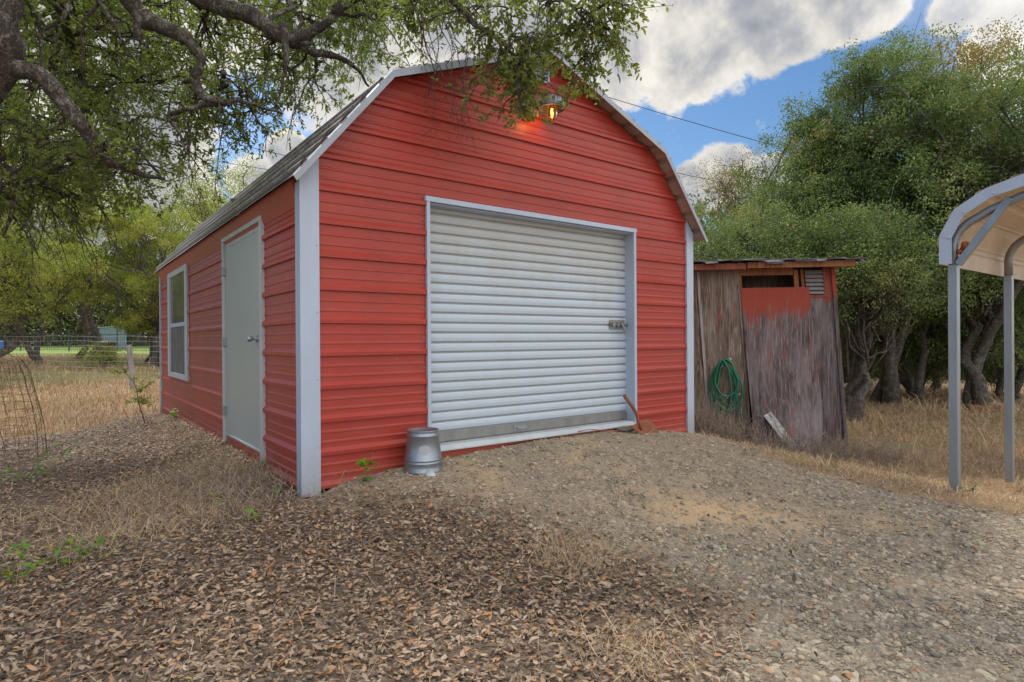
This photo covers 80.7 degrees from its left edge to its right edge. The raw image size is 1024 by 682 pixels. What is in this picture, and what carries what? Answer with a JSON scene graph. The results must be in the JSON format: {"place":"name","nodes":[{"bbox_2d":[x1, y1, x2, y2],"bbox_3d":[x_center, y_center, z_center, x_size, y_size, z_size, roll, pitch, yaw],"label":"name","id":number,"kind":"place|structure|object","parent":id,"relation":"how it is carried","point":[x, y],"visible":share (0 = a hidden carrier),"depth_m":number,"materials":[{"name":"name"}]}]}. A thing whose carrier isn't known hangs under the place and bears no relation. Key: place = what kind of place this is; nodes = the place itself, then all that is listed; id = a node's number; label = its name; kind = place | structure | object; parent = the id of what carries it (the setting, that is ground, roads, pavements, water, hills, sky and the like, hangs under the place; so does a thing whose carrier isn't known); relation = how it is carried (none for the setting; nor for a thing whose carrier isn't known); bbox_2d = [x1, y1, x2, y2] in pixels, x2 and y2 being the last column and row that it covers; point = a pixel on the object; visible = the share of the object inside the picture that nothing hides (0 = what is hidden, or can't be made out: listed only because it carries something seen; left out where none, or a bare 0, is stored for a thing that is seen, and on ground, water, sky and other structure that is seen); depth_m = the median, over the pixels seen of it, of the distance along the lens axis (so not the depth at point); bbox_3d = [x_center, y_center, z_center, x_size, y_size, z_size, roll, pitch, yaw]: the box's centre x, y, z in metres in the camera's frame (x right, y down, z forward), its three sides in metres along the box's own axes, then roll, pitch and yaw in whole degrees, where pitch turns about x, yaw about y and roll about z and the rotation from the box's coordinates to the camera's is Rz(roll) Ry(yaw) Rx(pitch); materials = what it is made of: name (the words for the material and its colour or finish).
{"place":"outdoors","nodes":[
{"label":"outdoors","id":0,"kind":"place"},
{"bbox_2d":[9,345,148,353],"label":"lawn","id":1,"kind":"structure","parent":0,"point":[139,350],"depth_m":42.15,"materials":[{"name":"green plant"}]},
{"bbox_2d":[0,331,148,350],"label":"iron fence","id":2,"kind":"object","parent":1,"relation":"on","point":[103,334],"visible":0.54,"depth_m":41.90,"materials":[{"name":"black metal"}]},
{"bbox_2d":[0,234,179,346],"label":"trees","id":3,"kind":"object","parent":1,"relation":"on","point":[71,321],"depth_m":53.74,"materials":[{"name":"green plant"}]},
{"bbox_2d":[0,351,160,440],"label":"field grass","id":4,"kind":"structure","parent":0,"point":[35,371],"depth_m":13.80,"materials":[{"name":"plant"}]},
{"bbox_2d":[98,326,126,348],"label":"metal shed","id":5,"kind":"structure","parent":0,"point":[106,330],"depth_m":46.98,"materials":[{"name":"blue metal"}]},
{"bbox_2d":[63,133,267,169],"bbox_3d":[-10.541,-6.146,20.001,9.882,1.799,0.020,0,0,0],"label":"power line","id":6,"kind":"object","parent":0,"point":[220,161],"visible":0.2,"depth_m":19.99,"materials":[{"name":"black rubber"}]},
{"bbox_2d":[131,118,284,155],"bbox_3d":[-9.101,-6.554,20.002,7.600,1.879,0.020,0,0,0],"label":"power line","id":7,"kind":"object","parent":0,"point":[218,139],"visible":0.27,"depth_m":19.99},
{"bbox_2d":[0,354,1023,681],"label":"ground","id":8,"kind":"structure","parent":0,"point":[966,670],"depth_m":3.34,"materials":[{"name":"soil"}]},
{"bbox_2d":[0,237,41,275],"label":"oak tree","id":9,"kind":"object","parent":8,"relation":"on","point":[18,248],"visible":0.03,"depth_m":25.16,"materials":[{"name":"green plant"}]},
{"bbox_2d":[0,350,46,463],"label":"wire cage","id":10,"kind":"object","parent":8,"relation":"on","point":[26,386],"visible":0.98,"depth_m":6.42,"materials":[{"name":"metal"}]},
{"bbox_2d":[0,444,72,482],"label":"weed","id":11,"kind":"object","parent":8,"relation":"on","point":[37,468],"visible":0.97,"depth_m":5.39,"materials":[{"name":"green plant"}]},
{"bbox_2d":[0,186,100,356],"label":"oak tree","id":12,"kind":"object","parent":8,"relation":"on","point":[10,270],"visible":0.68,"depth_m":19.08,"materials":[{"name":"green plant"}]},
{"bbox_2d":[0,535,102,584],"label":"weed","id":13,"kind":"object","parent":8,"relation":"on","point":[99,539],"visible":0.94,"depth_m":3.01,"materials":[{"name":"green plant"}]},
{"bbox_2d":[44,438,79,461],"bbox_3d":[-4.454,1.107,5.997,0.262,0.206,0.642,0,0,-31],"label":"weed","id":14,"kind":"object","parent":8,"relation":"on","point":[57,444],"visible":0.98,"depth_m":6.10,"materials":[{"name":"green plant"}]},
{"bbox_2d":[0,151,135,364],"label":"oak tree","id":15,"kind":"object","parent":8,"relation":"on","point":[34,354],"visible":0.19,"depth_m":26.20,"materials":[{"name":"green plant"}]},
{"bbox_2d":[0,509,144,571],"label":"weed","id":16,"kind":"object","parent":8,"relation":"on","point":[58,552],"visible":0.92,"depth_m":3.13,"materials":[{"name":"green plant"}]},
{"bbox_2d":[0,336,159,389],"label":"wire fence","id":17,"kind":"object","parent":8,"relation":"on","point":[130,361],"visible":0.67,"depth_m":15.21,"materials":[{"name":"grey metal"}]},
{"bbox_2d":[22,186,170,360],"bbox_3d":[-20.518,-3.621,30.137,8.264,9.590,7.380,0,0,-37],"label":"oak tree","id":18,"kind":"object","parent":8,"relation":"on","point":[87,322],"visible":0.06,"depth_m":29.75,"materials":[{"name":"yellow plant"}]},
{"bbox_2d":[72,338,135,369],"bbox_3d":[-14.761,0.604,21.800,2.337,1.438,1.775,0,0,26],"label":"bush","id":19,"kind":"object","parent":8,"relation":"on","point":[94,353],"visible":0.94,"depth_m":21.60,"materials":[{"name":"green plant"}]},
{"bbox_2d":[42,178,211,366],"bbox_3d":[-14.485,-2.487,24.180,7.009,8.005,6.904,0,0,-37],"label":"oak tree","id":20,"kind":"object","parent":8,"relation":"on","point":[138,319],"visible":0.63,"depth_m":23.45,"materials":[{"name":"green plant"}]},
{"bbox_2d":[103,366,159,422],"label":"sapling","id":21,"kind":"object","parent":8,"relation":"on","point":[140,391],"visible":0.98,"depth_m":8.14,"materials":[{"name":"green plant"}]},
{"bbox_2d":[102,194,231,291],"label":"oak tree","id":22,"kind":"object","parent":8,"relation":"on","point":[151,260],"visible":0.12,"depth_m":25.87,"materials":[{"name":"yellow plant"}]},
{"bbox_2d":[167,408,178,418],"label":"weed","id":23,"kind":"object","parent":8,"relation":"on","point":[174,412],"visible":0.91,"depth_m":8.34,"materials":[{"name":"green plant"}]},
{"bbox_2d":[143,130,265,239],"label":"oak tree","id":24,"kind":"object","parent":8,"relation":"on","point":[192,203],"visible":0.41,"depth_m":19.49,"materials":[{"name":"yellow plant"}]},
{"bbox_2d":[209,492,231,504],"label":"weed","id":25,"kind":"object","parent":8,"relation":"on","point":[212,493],"visible":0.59,"depth_m":4.12,"materials":[{"name":"green plant"}]},
{"bbox_2d":[244,508,259,522],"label":"weed","id":26,"kind":"object","parent":8,"relation":"on","point":[249,510],"visible":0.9,"depth_m":3.76,"materials":[{"name":"green plant"}]},
{"bbox_2d":[240,481,280,492],"bbox_3d":[-1.618,1.051,4.503,0.536,0.098,0.627,0,0,37],"label":"weed","id":27,"kind":"object","parent":8,"relation":"on","point":[277,489],"visible":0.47,"depth_m":4.31,"materials":[{"name":"green plant"}]},
{"bbox_2d":[0,0,673,309],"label":"live oak","id":28,"kind":"object","parent":8,"relation":"on","point":[90,150],"visible":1,"depth_m":5.09,"materials":[{"name":"green plant"}]},
{"bbox_2d":[355,452,380,480],"bbox_3d":[-1.055,0.927,4.387,0.130,0.212,0.246,0,0,18],"label":"weed","id":29,"kind":"object","parent":8,"relation":"on","point":[362,462],"visible":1,"depth_m":4.36,"materials":[{"name":"green plant"}]},
{"bbox_2d":[403,427,441,473],"bbox_3d":[-0.685,0.837,4.645,0.306,0.311,0.306,0,0,-37],"label":"metal bucket","id":30,"kind":"object","parent":8,"relation":"on","point":[422,450],"visible":0.99,"depth_m":4.53,"materials":[{"name":"metal"}]},
{"bbox_2d":[425,470,435,476],"bbox_3d":[-0.601,0.993,4.472,0.084,0.070,0.074,0,0,-37],"label":"white stone","id":31,"kind":"object","parent":8,"relation":"on","point":[429,473],"visible":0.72,"depth_m":4.45,"materials":[{"name":"grey stone"}]},
{"bbox_2d":[154,48,707,497],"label":"barn","id":32,"kind":"structure","parent":8,"relation":"on","point":[377,269],"depth_m":5.35,"materials":[{"name":"red metal"}]},
{"bbox_2d":[167,263,189,380],"bbox_3d":[-4.730,-0.244,8.530,0.032,1.545,1.645,0,0,-37],"label":"window","id":33,"kind":"structure","parent":32,"relation":"in","point":[177,280],"depth_m":8.48,"materials":[{"name":"grey metal"}]},
{"bbox_2d":[222,231,259,448],"bbox_3d":[-2.552,-0.005,5.633,0.118,1.883,1.348,0,0,-37],"label":"side door","id":34,"kind":"structure","parent":32,"relation":"in","point":[240,271],"depth_m":5.61,"materials":[{"name":"white metal"}]},
{"bbox_2d":[430,207,628,441],"bbox_3d":[0.259,-0.155,5.699,2.480,1.997,0.102,0,0,-37],"label":"roll up door","id":35,"kind":"structure","parent":32,"relation":"in","point":[528,329],"depth_m":5.63,"materials":[{"name":"metal"}]},
{"bbox_2d":[527,94,564,122],"bbox_3d":[0.317,-2.108,5.512,0.245,0.243,0.346,-1,0,-67],"label":"wall lamp","id":36,"kind":"object","parent":32,"relation":"attached to","point":[546,107],"visible":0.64,"depth_m":5.46,"materials":[{"name":"grey metal"}]},
{"bbox_2d":[0,409,957,681],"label":"straw tufts","id":37,"kind":"object","parent":8,"relation":"on","point":[182,503],"visible":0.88,"depth_m":3.71,"materials":[{"name":"beige plant"}]},
{"bbox_2d":[46,386,928,564],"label":"dead weeds","id":38,"kind":"object","parent":8,"relation":"on","point":[701,423],"visible":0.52,"depth_m":6.90,"materials":[{"name":"beige plant"}]},
{"bbox_2d":[0,412,1023,681],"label":"leaf litter","id":39,"kind":"object","parent":8,"relation":"on","point":[282,622],"visible":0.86,"depth_m":2.75,"materials":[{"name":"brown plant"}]},
{"bbox_2d":[578,429,617,431],"bbox_3d":[0.856,0.885,5.950,0.488,0.058,0.017,0,0,-28],"label":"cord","id":40,"kind":"object","parent":8,"relation":"on","point":[596,429],"visible":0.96,"depth_m":5.93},
{"bbox_2d":[617,426,633,431],"bbox_3d":[1.151,0.899,6.121,0.250,0.064,0.111,0,0,-37],"label":"flat stone","id":41,"kind":"object","parent":8,"relation":"on","point":[624,428],"visible":0.88,"depth_m":6.07,"materials":[{"name":"beige stone"}]},
{"bbox_2d":[623,395,658,434],"bbox_3d":[1.329,0.773,6.115,0.405,0.464,0.121,0,0,-18],"label":"shovel","id":42,"kind":"object","parent":8,"relation":"on","point":[641,427],"visible":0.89,"depth_m":6.11,"materials":[{"name":"metal"}]},
{"bbox_2d":[691,200,754,260],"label":"oak tree","id":43,"kind":"object","parent":8,"relation":"on","point":[698,211],"visible":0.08,"depth_m":21.34,"materials":[{"name":"green plant"}]},
{"bbox_2d":[679,141,788,254],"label":"oak tree","id":44,"kind":"object","parent":8,"relation":"on","point":[726,193],"visible":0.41,"depth_m":18.72,"materials":[{"name":"green plant"}]},
{"bbox_2d":[717,446,757,454],"bbox_3d":[2.113,1.029,5.656,0.290,0.093,0.401,0,0,-14],"label":"weed","id":45,"kind":"object","parent":8,"relation":"on","point":[745,449],"visible":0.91,"depth_m":5.66,"materials":[{"name":"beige plant"}]},
{"bbox_2d":[708,203,846,367],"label":"oak tree","id":46,"kind":"object","parent":8,"relation":"on","point":[783,243],"depth_m":15.02,"materials":[{"name":"green plant"}]},
{"bbox_2d":[693,257,867,451],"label":"wooden shed","id":47,"kind":"structure","parent":8,"relation":"on","point":[769,330],"depth_m":8.03,"materials":[{"name":"brown wood"}]},
{"bbox_2d":[708,358,744,434],"bbox_3d":[2.880,0.788,8.088,0.483,1.120,0.134,0,0,12],"label":"garden hose","id":48,"kind":"object","parent":47,"relation":"hanging from","point":[732,371],"visible":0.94,"depth_m":8.07,"materials":[{"name":"green rubber"}]},
{"bbox_2d":[741,287,822,451],"bbox_3d":[3.568,0.384,7.911,1.008,2.200,0.326,0,0,8],"label":"door","id":49,"kind":"structure","parent":47,"relation":"in","point":[783,379],"depth_m":8.02,"materials":[{"name":"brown wood"}]},
{"bbox_2d":[764,412,797,452],"bbox_3d":[3.484,1.210,7.737,0.094,0.566,0.507,0,0,-37],"label":"white board","id":50,"kind":"object","parent":8,"relation":"on","point":[771,419],"visible":0.4,"depth_m":7.81,"materials":[{"name":"white wood"}]},
{"bbox_2d":[733,173,846,382],"bbox_3d":[7.853,-1.846,14.979,4.919,6.569,3.777,0,0,-15],"label":"oak tree","id":51,"kind":"object","parent":8,"relation":"on","point":[844,376],"visible":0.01,"depth_m":14.94,"materials":[{"name":"green plant"}]},
{"bbox_2d":[693,189,916,292],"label":"oak tree","id":52,"kind":"object","parent":8,"relation":"on","point":[771,236],"visible":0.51,"depth_m":10.33,"materials":[{"name":"green plant"}]},
{"bbox_2d":[724,92,931,311],"bbox_3d":[6.681,-1.715,13.009,4.242,6.736,4.218,0,0,-37],"label":"oak tree","id":53,"kind":"object","parent":8,"relation":"on","point":[787,186],"visible":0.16,"depth_m":12.34,"materials":[{"name":"green plant"}]},
{"bbox_2d":[840,329,848,366],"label":"bush","id":54,"kind":"object","parent":8,"relation":"on","point":[842,347],"depth_m":12.02,"materials":[{"name":"green plant"}]},
{"bbox_2d":[689,184,1023,380],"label":"woods","id":55,"kind":"object","parent":8,"relation":"on","point":[705,201],"depth_m":21.31,"materials":[{"name":"green plant"}]},
{"bbox_2d":[838,312,881,377],"bbox_3d":[6.911,0.206,14.038,3.357,2.514,2.711,0,0,-37],"label":"bush","id":56,"kind":"object","parent":8,"relation":"on","point":[844,352],"visible":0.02,"depth_m":13.63,"materials":[{"name":"green plant"}]},
{"bbox_2d":[772,106,977,311],"bbox_3d":[8.128,-1.863,13.454,4.368,6.991,4.506,0,0,-37],"label":"oak tree","id":57,"kind":"object","parent":8,"relation":"on","point":[863,159],"visible":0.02,"depth_m":12.28,"materials":[{"name":"green plant"}]},
{"bbox_2d":[764,14,1002,406],"bbox_3d":[7.370,-2.157,11.959,3.835,8.027,3.700,0,0,-37],"label":"oak tree","id":58,"kind":"object","parent":8,"relation":"on","point":[888,384],"visible":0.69,"depth_m":11.59,"materials":[{"name":"green plant"}]},
{"bbox_2d":[777,186,1002,421],"bbox_3d":[6.636,-0.583,10.808,4.733,4.186,3.506,0,0,-37],"label":"oak tree","id":59,"kind":"object","parent":8,"relation":"on","point":[869,285],"visible":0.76,"depth_m":10.19,"materials":[{"name":"green plant"}]},
{"bbox_2d":[842,329,947,386],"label":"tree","id":60,"kind":"object","parent":8,"relation":"on","point":[876,359],"visible":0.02,"depth_m":14.30,"materials":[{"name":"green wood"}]},
{"bbox_2d":[836,225,1003,398],"bbox_3d":[8.509,-0.510,13.094,4.879,3.890,3.825,0,0,-37],"label":"oak tree","id":61,"kind":"object","parent":8,"relation":"on","point":[909,386],"visible":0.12,"depth_m":12.49,"materials":[{"name":"green plant"}]},
{"bbox_2d":[830,125,1023,403],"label":"oak tree","id":62,"kind":"object","parent":8,"relation":"on","point":[918,384],"visible":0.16,"depth_m":11.14,"materials":[{"name":"green plant"}]},
{"bbox_2d":[869,301,992,395],"bbox_3d":[9.205,-0.134,13.607,3.348,3.174,3.197,0,0,-37],"label":"bush","id":63,"kind":"object","parent":8,"relation":"on","point":[929,371],"visible":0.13,"depth_m":13.20,"materials":[{"name":"green plant"}]},
{"bbox_2d":[854,45,1023,407],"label":"oak tree","id":64,"kind":"object","parent":8,"relation":"on","point":[975,385],"visible":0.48,"depth_m":10.71,"materials":[{"name":"green plant"}]},
{"bbox_2d":[886,15,1023,390],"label":"oak tree","id":65,"kind":"object","parent":8,"relation":"on","point":[964,52],"visible":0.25,"depth_m":14.01,"materials":[{"name":"leaf"},{"name":"bark"}]},
{"bbox_2d":[901,265,1023,400],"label":"oak tree","id":66,"kind":"object","parent":8,"relation":"on","point":[1018,327],"visible":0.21,"depth_m":11.93,"materials":[{"name":"green plant"}]},
{"bbox_2d":[945,479,979,493],"bbox_3d":[3.647,1.183,4.846,0.244,0.128,0.159,0,0,14],"label":"weed","id":67,"kind":"object","parent":8,"relation":"on","point":[972,488],"visible":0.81,"depth_m":4.86,"materials":[{"name":"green plant"}]},
{"bbox_2d":[936,298,1023,398],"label":"bush","id":68,"kind":"object","parent":8,"relation":"on","point":[988,370],"visible":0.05,"depth_m":12.78,"materials":[{"name":"green plant"}]},
{"bbox_2d":[937,174,1023,491],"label":"carport","id":69,"kind":"object","parent":8,"relation":"on","point":[987,223],"visible":0.94,"depth_m":4.91,"materials":[{"name":"beige metal"}]},
{"bbox_2d":[956,241,968,253],"bbox_3d":[3.627,-0.750,4.847,0.067,0.103,0.086,0,0,-37],"label":"mud nest","id":70,"kind":"object","parent":69,"relation":"on","point":[964,244],"visible":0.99,"depth_m":4.83,"materials":[{"name":"brown soil"}]},
{"bbox_2d":[964,405,1003,411],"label":"timber beam","id":71,"kind":"structure","parent":8,"relation":"on","point":[969,406],"depth_m":10.72,"materials":[{"name":"grey wood"}]},
{"bbox_2d":[948,42,1023,307],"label":"oak tree","id":72,"kind":"object","parent":8,"relation":"on","point":[983,80],"visible":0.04,"depth_m":11.54,"materials":[{"name":"green plant"}]},
{"bbox_2d":[0,0,1023,337],"label":"sky","id":73,"kind":"structure","parent":0,"point":[724,65],"materials":[{"name":"blue"}]},
{"bbox_2d":[450,45,781,147],"bbox_3d":[3.999,-7.959,20.001,12.071,3.780,0.020,0,0,0],"label":"power line","id":74,"kind":"object","parent":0,"point":[675,117],"visible":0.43,"depth_m":19.99,"materials":[{"name":"black rubber"}]},
{"bbox_2d":[282,430,1023,681],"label":"gravel","id":75,"kind":"structure","parent":0,"point":[777,653],"depth_m":3.29,"materials":[{"name":"grey gravel"}]},
{"bbox_2d":[694,381,1023,515],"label":"dry grass","id":76,"kind":"structure","parent":0,"point":[852,467],"depth_m":8.06,"materials":[{"name":"plant"}]}
]}

